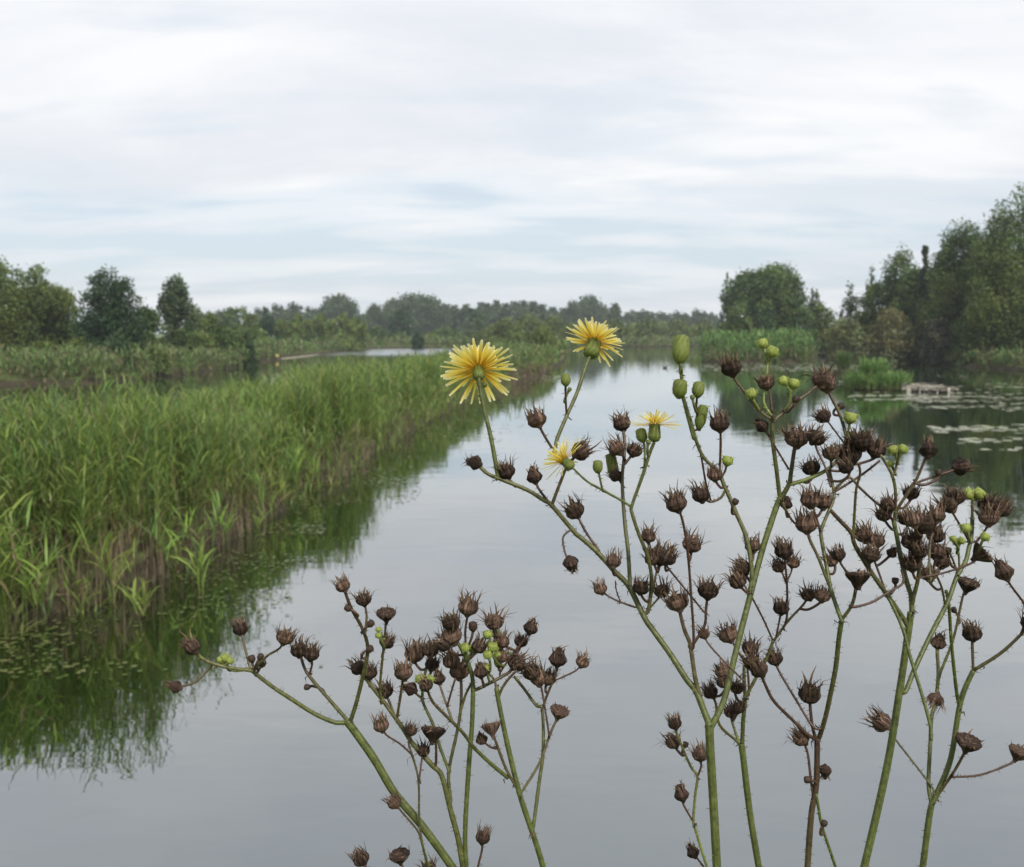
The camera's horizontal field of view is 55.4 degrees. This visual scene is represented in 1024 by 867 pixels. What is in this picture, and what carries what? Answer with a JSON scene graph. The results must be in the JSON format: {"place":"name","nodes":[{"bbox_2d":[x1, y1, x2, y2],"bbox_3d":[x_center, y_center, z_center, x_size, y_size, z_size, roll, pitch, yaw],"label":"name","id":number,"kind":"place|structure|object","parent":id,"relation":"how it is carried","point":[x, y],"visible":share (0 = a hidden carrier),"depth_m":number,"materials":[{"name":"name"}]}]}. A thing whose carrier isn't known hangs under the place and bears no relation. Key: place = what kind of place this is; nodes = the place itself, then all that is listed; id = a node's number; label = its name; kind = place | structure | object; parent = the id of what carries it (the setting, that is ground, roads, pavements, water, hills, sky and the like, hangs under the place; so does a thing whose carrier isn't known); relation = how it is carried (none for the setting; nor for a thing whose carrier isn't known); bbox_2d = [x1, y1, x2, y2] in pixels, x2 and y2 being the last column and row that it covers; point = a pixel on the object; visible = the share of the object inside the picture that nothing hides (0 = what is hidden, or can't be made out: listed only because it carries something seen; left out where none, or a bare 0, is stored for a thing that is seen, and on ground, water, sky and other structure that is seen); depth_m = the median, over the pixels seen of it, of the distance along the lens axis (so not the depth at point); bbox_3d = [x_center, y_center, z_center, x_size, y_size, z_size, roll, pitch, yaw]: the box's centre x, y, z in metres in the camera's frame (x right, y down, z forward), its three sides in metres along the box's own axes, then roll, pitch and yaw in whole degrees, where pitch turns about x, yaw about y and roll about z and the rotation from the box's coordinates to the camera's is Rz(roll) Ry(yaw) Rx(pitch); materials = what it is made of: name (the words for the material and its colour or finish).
{"place":"outdoors","nodes":[
{"label":"outdoors","id":0,"kind":"place"},
{"bbox_2d":[0,346,1023,866],"bbox_3d":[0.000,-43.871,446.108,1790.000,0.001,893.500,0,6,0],"label":"water","id":1,"kind":"structure","parent":0,"point":[214,766],"depth_m":8.77,"materials":[{"name":"grey liquid"}]},
{"bbox_2d":[0,490,38,636],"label":"leaning reed","id":2,"kind":"object","parent":1,"relation":"on","point":[7,539],"visible":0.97,"depth_m":9.54,"materials":[{"name":"green plant"}]},
{"bbox_2d":[0,496,64,632],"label":"leaning reed","id":3,"kind":"object","parent":1,"relation":"on","point":[27,522],"visible":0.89,"depth_m":9.64,"materials":[{"name":"green plant"}]},
{"bbox_2d":[1,528,67,633],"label":"leaning reed","id":4,"kind":"object","parent":1,"relation":"on","point":[32,574],"visible":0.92,"depth_m":9.55,"materials":[{"name":"green plant"}]},
{"bbox_2d":[77,521,137,605],"bbox_3d":[-4.437,1.391,10.700,0.559,1.056,0.656,3,7,23],"label":"leaning reed","id":5,"kind":"object","parent":1,"relation":"on","point":[107,544],"visible":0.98,"depth_m":10.67,"materials":[{"name":"green plant"}]},
{"bbox_2d":[113,575,161,622],"bbox_3d":[-3.876,1.693,9.957,0.401,0.612,0.709,-5,8,-39],"label":"leaning reed","id":6,"kind":"object","parent":1,"relation":"on","point":[134,601],"visible":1,"depth_m":9.99,"materials":[{"name":"green plant"}]},
{"bbox_2d":[130,507,195,582],"bbox_3d":[-4.038,1.334,11.537,0.574,0.996,0.921,2,6,16],"label":"leaning reed","id":7,"kind":"object","parent":1,"relation":"on","point":[154,528],"visible":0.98,"depth_m":11.59,"materials":[{"name":"green plant"}]},
{"bbox_2d":[148,481,242,559],"bbox_3d":[-4.109,1.158,12.689,1.199,1.104,0.546,-4,7,-30],"label":"leaning reed","id":8,"kind":"object","parent":1,"relation":"on","point":[217,504],"visible":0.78,"depth_m":12.81,"materials":[{"name":"green plant"}]},
{"bbox_2d":[169,538,226,595],"bbox_3d":[-3.607,1.500,11.185,0.627,0.738,0.660,-3,7,-25],"label":"leaning reed","id":9,"kind":"object","parent":1,"relation":"on","point":[199,565],"visible":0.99,"depth_m":11.12,"materials":[{"name":"green plant"}]},
{"bbox_2d":[198,498,244,551],"bbox_3d":[-3.902,1.279,12.996,0.560,0.798,1.076,0,6,0],"label":"leaning reed","id":10,"kind":"object","parent":1,"relation":"on","point":[221,519],"visible":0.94,"depth_m":13.14,"materials":[{"name":"green plant"}]},
{"bbox_2d":[239,460,273,525],"bbox_3d":[-3.971,0.933,15.051,0.576,1.058,0.612,0,6,0],"label":"leaning reed","id":11,"kind":"object","parent":1,"relation":"on","point":[255,476],"visible":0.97,"depth_m":15.07,"materials":[{"name":"green plant"}]},
{"bbox_2d":[284,439,312,497],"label":"leaning reed","id":12,"kind":"object","parent":1,"relation":"on","point":[297,464],"visible":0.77,"depth_m":17.40,"materials":[{"name":"green plant"}]},
{"bbox_2d":[0,358,1023,679],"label":"lily pads","id":13,"kind":"object","parent":1,"relation":"on","point":[46,642],"visible":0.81,"depth_m":13.13,"materials":[{"name":"green plant"}]},
{"bbox_2d":[833,349,852,373],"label":"reed tuft","id":14,"kind":"object","parent":1,"relation":"in","point":[843,361],"visible":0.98,"depth_m":68.05,"materials":[{"name":"green plant"}]},
{"bbox_2d":[842,354,915,390],"bbox_3d":[18.937,-3.221,50.526,3.836,1.845,3.842,0,6,0],"label":"grassy islet","id":15,"kind":"object","parent":1,"relation":"on","point":[873,374],"visible":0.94,"depth_m":49.80,"materials":[{"name":"green plant"}]},
{"bbox_2d":[901,382,963,392],"bbox_3d":[20.630,-2.048,48.168,2.883,1.020,1.776,0,6,0],"label":"debris raft","id":16,"kind":"object","parent":1,"relation":"on","point":[918,387],"visible":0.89,"depth_m":47.53,"materials":[{"name":"grey wood"}]},
{"bbox_2d":[0,334,1023,637],"bbox_3d":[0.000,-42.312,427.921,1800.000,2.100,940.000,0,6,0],"label":"ground","id":17,"kind":"structure","parent":0,"point":[58,606],"depth_m":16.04,"materials":[{"name":"green plant"}]},
{"bbox_2d":[0,254,30,354],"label":"tree","id":18,"kind":"object","parent":17,"relation":"on","point":[9,335],"visible":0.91,"depth_m":65.53,"materials":[{"name":"green plant"}]},
{"bbox_2d":[0,262,74,349],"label":"tree","id":19,"kind":"object","parent":17,"relation":"on","point":[40,296],"visible":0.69,"depth_m":70.90,"materials":[{"name":"green plant"}]},
{"bbox_2d":[39,282,83,346],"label":"tree","id":20,"kind":"object","parent":17,"relation":"on","point":[74,309],"visible":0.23,"depth_m":74.12,"materials":[{"name":"green plant"}]},
{"bbox_2d":[65,264,151,352],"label":"tree","id":21,"kind":"object","parent":17,"relation":"on","point":[103,325],"visible":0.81,"depth_m":68.59,"materials":[{"name":"green plant"}]},
{"bbox_2d":[96,338,144,374],"bbox_3d":[-25.116,-4.785,61.876,2.907,2.603,2.992,2,6,22],"label":"bush","id":22,"kind":"object","parent":17,"relation":"on","point":[115,344],"visible":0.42,"depth_m":61.66,"materials":[{"name":"green plant"}]},
{"bbox_2d":[121,304,167,349],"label":"tree","id":23,"kind":"object","parent":17,"relation":"on","point":[153,318],"visible":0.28,"depth_m":73.25,"materials":[{"name":"green plant"}]},
{"bbox_2d":[138,345,174,374],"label":"bush","id":24,"kind":"object","parent":17,"relation":"on","point":[165,358],"visible":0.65,"depth_m":63.54,"materials":[{"name":"green plant"}]},
{"bbox_2d":[156,273,200,344],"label":"tree","id":25,"kind":"object","parent":17,"relation":"on","point":[177,309],"visible":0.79,"depth_m":80.73,"materials":[{"name":"green plant"}]},
{"bbox_2d":[168,327,205,366],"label":"bush","id":26,"kind":"object","parent":17,"relation":"on","point":[183,337],"visible":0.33,"depth_m":74.41,"materials":[{"name":"green plant"}]},
{"bbox_2d":[187,304,219,340],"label":"tree","id":27,"kind":"object","parent":17,"relation":"on","point":[203,322],"visible":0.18,"depth_m":94.13,"materials":[{"name":"green plant"}]},
{"bbox_2d":[189,330,218,349],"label":"bush","id":28,"kind":"object","parent":17,"relation":"on","point":[205,337],"visible":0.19,"depth_m":79.40,"materials":[{"name":"green plant"}]},
{"bbox_2d":[203,319,249,362],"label":"bush","id":29,"kind":"object","parent":17,"relation":"on","point":[219,336],"visible":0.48,"depth_m":83.15,"materials":[{"name":"green plant"}]},
{"bbox_2d":[217,305,254,334],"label":"tree","id":30,"kind":"object","parent":17,"relation":"on","point":[230,316],"visible":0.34,"depth_m":182.60,"materials":[{"name":"green plant"}]},
{"bbox_2d":[237,331,259,365],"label":"bush","id":31,"kind":"object","parent":17,"relation":"on","point":[250,346],"visible":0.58,"depth_m":85.46,"materials":[{"name":"green plant"}]},
{"bbox_2d":[239,313,260,332],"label":"tree","id":32,"kind":"object","parent":17,"relation":"on","point":[250,318],"visible":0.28,"depth_m":170.06,"materials":[{"name":"green plant"}]},
{"bbox_2d":[242,323,269,341],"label":"bush","id":33,"kind":"object","parent":17,"relation":"on","point":[253,330],"visible":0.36,"depth_m":108.80,"materials":[{"name":"green plant"}]},
{"bbox_2d":[257,305,276,337],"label":"tree","id":34,"kind":"object","parent":17,"relation":"on","point":[267,325],"visible":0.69,"depth_m":163.35,"materials":[{"name":"green plant"}]},
{"bbox_2d":[1,362,545,636],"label":"dead reed stalks","id":35,"kind":"object","parent":17,"relation":"on","point":[239,526],"visible":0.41,"depth_m":12.68,"materials":[{"name":"brown plant"}]},
{"bbox_2d":[264,303,290,334],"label":"tree","id":36,"kind":"object","parent":17,"relation":"on","point":[281,314],"visible":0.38,"depth_m":311.64,"materials":[{"name":"green plant"}]},
{"bbox_2d":[273,318,285,339],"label":"bush","id":37,"kind":"object","parent":17,"relation":"on","point":[279,329],"visible":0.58,"depth_m":148.71,"materials":[{"name":"green plant"}]},
{"bbox_2d":[283,320,298,341],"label":"bush","id":38,"kind":"object","parent":17,"relation":"on","point":[289,331],"visible":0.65,"depth_m":144.96,"materials":[{"name":"green plant"}]},
{"bbox_2d":[284,301,306,326],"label":"tree","id":39,"kind":"object","parent":17,"relation":"on","point":[293,310],"visible":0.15,"depth_m":335.64,"materials":[{"name":"green plant"}]},
{"bbox_2d":[315,313,330,340],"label":"bush","id":40,"kind":"object","parent":17,"relation":"on","point":[321,327],"visible":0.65,"depth_m":150.61,"materials":[{"name":"green plant"}]},
{"bbox_2d":[316,293,360,318],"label":"tree","id":41,"kind":"object","parent":17,"relation":"on","point":[335,306],"visible":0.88,"depth_m":334.88,"materials":[{"name":"green plant"}]},
{"bbox_2d":[326,332,363,350],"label":"bush","id":42,"kind":"object","parent":17,"relation":"on","point":[351,346],"visible":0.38,"depth_m":143.77,"materials":[{"name":"green plant"}]},
{"bbox_2d":[341,319,354,338],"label":"bush","id":43,"kind":"object","parent":17,"relation":"on","point":[347,328],"visible":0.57,"depth_m":149.97,"materials":[{"name":"green plant"}]},
{"bbox_2d":[0,334,701,383],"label":"shore reeds","id":44,"kind":"object","parent":17,"relation":"on","point":[75,359],"visible":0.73,"depth_m":66.58,"materials":[{"name":"green plant"}]},
{"bbox_2d":[351,323,366,350],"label":"bush","id":45,"kind":"object","parent":17,"relation":"on","point":[361,332],"visible":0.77,"depth_m":147.85,"materials":[{"name":"green plant"}]},
{"bbox_2d":[365,302,383,325],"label":"tree","id":46,"kind":"object","parent":17,"relation":"on","point":[374,312],"visible":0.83,"depth_m":311.15,"materials":[{"name":"green plant"}]},
{"bbox_2d":[162,572,591,866],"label":"sow thistle","id":47,"kind":"object","parent":17,"relation":"on","point":[450,637],"visible":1,"depth_m":0.62,"materials":[{"name":"brown plant"}]},
{"bbox_2d":[386,309,415,337],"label":"tree","id":48,"kind":"object","parent":17,"relation":"on","point":[402,320],"visible":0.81,"depth_m":232.14,"materials":[{"name":"green plant"}]},
{"bbox_2d":[388,291,443,336],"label":"tree","id":49,"kind":"object","parent":17,"relation":"on","point":[406,302],"visible":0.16,"depth_m":334.12,"materials":[{"name":"green plant"}]},
{"bbox_2d":[410,331,424,348],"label":"bush","id":50,"kind":"object","parent":17,"relation":"on","point":[416,341],"visible":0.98,"depth_m":163.85,"materials":[{"name":"green plant"}]},
{"bbox_2d":[410,291,453,335],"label":"tree","id":51,"kind":"object","parent":17,"relation":"on","point":[431,309],"visible":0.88,"depth_m":310.18,"materials":[{"name":"green plant"}]},
{"bbox_2d":[455,303,470,333],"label":"tree","id":52,"kind":"object","parent":17,"relation":"on","point":[463,311],"visible":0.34,"depth_m":311.56,"materials":[{"name":"green plant"}]},
{"bbox_2d":[458,318,490,337],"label":"bush","id":53,"kind":"object","parent":17,"relation":"on","point":[477,324],"visible":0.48,"depth_m":202.89,"materials":[{"name":"green plant"}]},
{"bbox_2d":[481,316,524,340],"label":"tree","id":54,"kind":"object","parent":17,"relation":"on","point":[499,329],"visible":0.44,"depth_m":151.04,"materials":[{"name":"green plant"}]},
{"bbox_2d":[494,330,530,343],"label":"tree","id":55,"kind":"object","parent":17,"relation":"on","point":[511,336],"visible":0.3,"depth_m":118.80,"materials":[{"name":"green plant"}]},
{"bbox_2d":[513,312,549,338],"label":"tree","id":56,"kind":"object","parent":17,"relation":"on","point":[528,323],"visible":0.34,"depth_m":175.96,"materials":[{"name":"green plant"}]},
{"bbox_2d":[526,322,558,347],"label":"tree","id":57,"kind":"object","parent":17,"relation":"on","point":[542,337],"visible":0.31,"depth_m":94.17,"materials":[{"name":"green plant"}]},
{"bbox_2d":[539,314,565,336],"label":"tree","id":58,"kind":"object","parent":17,"relation":"on","point":[555,323],"visible":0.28,"depth_m":187.66,"materials":[{"name":"green plant"}]},
{"bbox_2d":[558,321,580,347],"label":"tree","id":59,"kind":"object","parent":17,"relation":"on","point":[563,333],"visible":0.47,"depth_m":175.42,"materials":[{"name":"green plant"}]},
{"bbox_2d":[561,297,584,328],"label":"tree","id":60,"kind":"object","parent":17,"relation":"on","point":[574,312],"visible":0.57,"depth_m":335.29,"materials":[{"name":"green plant"}]},
{"bbox_2d":[576,294,608,324],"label":"tree","id":61,"kind":"object","parent":17,"relation":"on","point":[590,308],"visible":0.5,"depth_m":345.83,"materials":[{"name":"green plant"}]},
{"bbox_2d":[605,302,624,327],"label":"tree","id":62,"kind":"object","parent":17,"relation":"on","point":[615,311],"visible":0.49,"depth_m":331.38,"materials":[{"name":"green plant"}]},
{"bbox_2d":[599,317,636,343],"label":"tree","id":63,"kind":"object","parent":17,"relation":"on","point":[621,331],"visible":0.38,"depth_m":197.61,"materials":[{"name":"green plant"}]},
{"bbox_2d":[633,309,657,325],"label":"tree","id":64,"kind":"object","parent":17,"relation":"on","point":[645,313],"visible":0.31,"depth_m":371.11,"materials":[{"name":"green plant"}]},
{"bbox_2d":[630,316,667,339],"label":"tree","id":65,"kind":"object","parent":17,"relation":"on","point":[648,327],"visible":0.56,"depth_m":233.66,"materials":[{"name":"green plant"}]},
{"bbox_2d":[440,317,892,866],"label":"sow thistle","id":66,"kind":"object","parent":17,"relation":"on","point":[846,455],"visible":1,"depth_m":0.65,"materials":[{"name":"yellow plant"}]},
{"bbox_2d":[658,318,693,339],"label":"tree","id":67,"kind":"object","parent":17,"relation":"on","point":[676,328],"visible":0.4,"depth_m":221.72,"materials":[{"name":"green plant"}]},
{"bbox_2d":[651,711,708,866],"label":"sow thistle","id":68,"kind":"object","parent":17,"relation":"on","point":[698,753],"visible":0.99,"depth_m":0.66,"materials":[{"name":"brown plant"}]},
{"bbox_2d":[687,308,706,330],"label":"tree","id":69,"kind":"object","parent":17,"relation":"on","point":[696,316],"visible":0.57,"depth_m":382.16,"materials":[{"name":"green plant"}]},
{"bbox_2d":[688,319,716,340],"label":"tree","id":70,"kind":"object","parent":17,"relation":"on","point":[705,326],"visible":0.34,"depth_m":209.10,"materials":[{"name":"green plant"}]},
{"bbox_2d":[717,272,733,331],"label":"tree","id":71,"kind":"object","parent":17,"relation":"on","point":[722,315],"visible":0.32,"depth_m":130.66,"materials":[{"name":"green plant"}]},
{"bbox_2d":[717,302,755,333],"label":"bush","id":72,"kind":"object","parent":17,"relation":"on","point":[738,322],"visible":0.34,"depth_m":120.06,"materials":[{"name":"green plant"}]},
{"bbox_2d":[721,267,779,321],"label":"tree","id":73,"kind":"object","parent":17,"relation":"on","point":[741,283],"visible":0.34,"depth_m":125.49,"materials":[{"name":"green plant"}]},
{"bbox_2d":[697,323,818,362],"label":"shore reeds","id":74,"kind":"object","parent":17,"relation":"on","point":[784,338],"visible":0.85,"depth_m":96.39,"materials":[{"name":"green plant"}]},
{"bbox_2d":[739,261,796,333],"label":"tree","id":75,"kind":"object","parent":17,"relation":"on","point":[772,285],"visible":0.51,"depth_m":123.03,"materials":[{"name":"green plant"}]},
{"bbox_2d":[700,533,839,866],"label":"sow thistle","id":76,"kind":"object","parent":17,"relation":"on","point":[728,633],"visible":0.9,"depth_m":0.67,"materials":[{"name":"brown plant"}]},
{"bbox_2d":[747,304,807,332],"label":"bush","id":77,"kind":"object","parent":17,"relation":"on","point":[765,320],"visible":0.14,"depth_m":121.06,"materials":[{"name":"green plant"}]},
{"bbox_2d":[770,261,811,327],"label":"tree","id":78,"kind":"object","parent":17,"relation":"on","point":[793,286],"visible":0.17,"depth_m":127.56,"materials":[{"name":"green plant"}]},
{"bbox_2d":[777,298,821,345],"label":"bush","id":79,"kind":"object","parent":17,"relation":"on","point":[802,316],"visible":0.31,"depth_m":120.43,"materials":[{"name":"green plant"}]},
{"bbox_2d":[805,288,822,319],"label":"tree","id":80,"kind":"object","parent":17,"relation":"on","point":[816,295],"visible":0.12,"depth_m":133.72,"materials":[{"name":"green plant"}]},
{"bbox_2d":[729,460,905,866],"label":"sow thistle","id":81,"kind":"object","parent":17,"relation":"on","point":[809,693],"visible":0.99,"depth_m":0.65,"materials":[{"name":"brown plant"}]},
{"bbox_2d":[804,301,837,351],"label":"bush","id":82,"kind":"object","parent":17,"relation":"on","point":[827,320],"visible":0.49,"depth_m":123.33,"materials":[{"name":"green plant"}]},
{"bbox_2d":[821,315,864,360],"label":"bush","id":83,"kind":"object","parent":17,"relation":"on","point":[843,329],"visible":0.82,"depth_m":96.81,"materials":[{"name":"green plant"}]},
{"bbox_2d":[671,341,1023,370],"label":"shore sedge","id":84,"kind":"object","parent":17,"relation":"on","point":[996,357],"visible":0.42,"depth_m":91.09,"materials":[{"name":"green plant"}]},
{"bbox_2d":[838,280,860,344],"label":"tree","id":85,"kind":"object","parent":17,"relation":"on","point":[850,308],"visible":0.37,"depth_m":113.76,"materials":[{"name":"green plant"}]},
{"bbox_2d":[851,280,892,351],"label":"tree","id":86,"kind":"object","parent":17,"relation":"on","point":[865,319],"visible":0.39,"depth_m":104.69,"materials":[{"name":"green plant"}]},
{"bbox_2d":[861,306,921,363],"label":"bush","id":87,"kind":"object","parent":17,"relation":"on","point":[897,347],"visible":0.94,"depth_m":90.62,"materials":[{"name":"green plant"}]},
{"bbox_2d":[873,243,919,340],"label":"tree","id":88,"kind":"object","parent":17,"relation":"on","point":[891,281],"visible":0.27,"depth_m":102.52,"materials":[{"name":"green plant"}]},
{"bbox_2d":[887,263,930,339],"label":"tree","id":89,"kind":"object","parent":17,"relation":"on","point":[907,284],"visible":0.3,"depth_m":98.80,"materials":[{"name":"green plant"}]},
{"bbox_2d":[913,245,928,343],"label":"tree","id":90,"kind":"object","parent":17,"relation":"on","point":[921,276],"visible":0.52,"depth_m":94.79,"materials":[{"name":"green plant"}]},
{"bbox_2d":[829,434,1021,866],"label":"sow thistle","id":91,"kind":"object","parent":17,"relation":"on","point":[992,510],"visible":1,"depth_m":0.64,"materials":[{"name":"brown plant"}]},
{"bbox_2d":[903,252,952,346],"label":"tree","id":92,"kind":"object","parent":17,"relation":"on","point":[916,288],"visible":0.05,"depth_m":97.22,"materials":[{"name":"green plant"}]},
{"bbox_2d":[916,317,962,364],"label":"bush","id":93,"kind":"object","parent":17,"relation":"on","point":[940,335],"visible":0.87,"depth_m":85.11,"materials":[{"name":"green plant"}]},
{"bbox_2d":[859,555,1023,866],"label":"sow thistle","id":94,"kind":"object","parent":17,"relation":"on","point":[880,721],"visible":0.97,"depth_m":0.70,"materials":[{"name":"brown plant"}]},
{"bbox_2d":[913,277,973,348],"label":"tree","id":95,"kind":"object","parent":17,"relation":"on","point":[939,304],"visible":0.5,"depth_m":88.89,"materials":[{"name":"green plant"}]},
{"bbox_2d":[923,217,986,336],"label":"tree","id":96,"kind":"object","parent":17,"relation":"on","point":[958,270],"visible":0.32,"depth_m":90.18,"materials":[{"name":"green plant"}]},
{"bbox_2d":[960,246,1023,361],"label":"tree","id":97,"kind":"object","parent":17,"relation":"on","point":[982,314],"visible":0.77,"depth_m":80.27,"materials":[{"name":"green plant"}]},
{"bbox_2d":[962,182,1023,347],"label":"tree","id":98,"kind":"object","parent":17,"relation":"on","point":[1005,233],"visible":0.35,"depth_m":82.81,"materials":[{"name":"green plant"}]},
{"bbox_2d":[985,302,1023,364],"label":"bush","id":99,"kind":"object","parent":17,"relation":"on","point":[1019,340],"visible":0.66,"depth_m":79.11,"materials":[{"name":"green plant"}]},
{"bbox_2d":[0,0,1023,333],"label":"sky","id":100,"kind":"structure","parent":0,"point":[637,155],"materials":[{"name":"white"}]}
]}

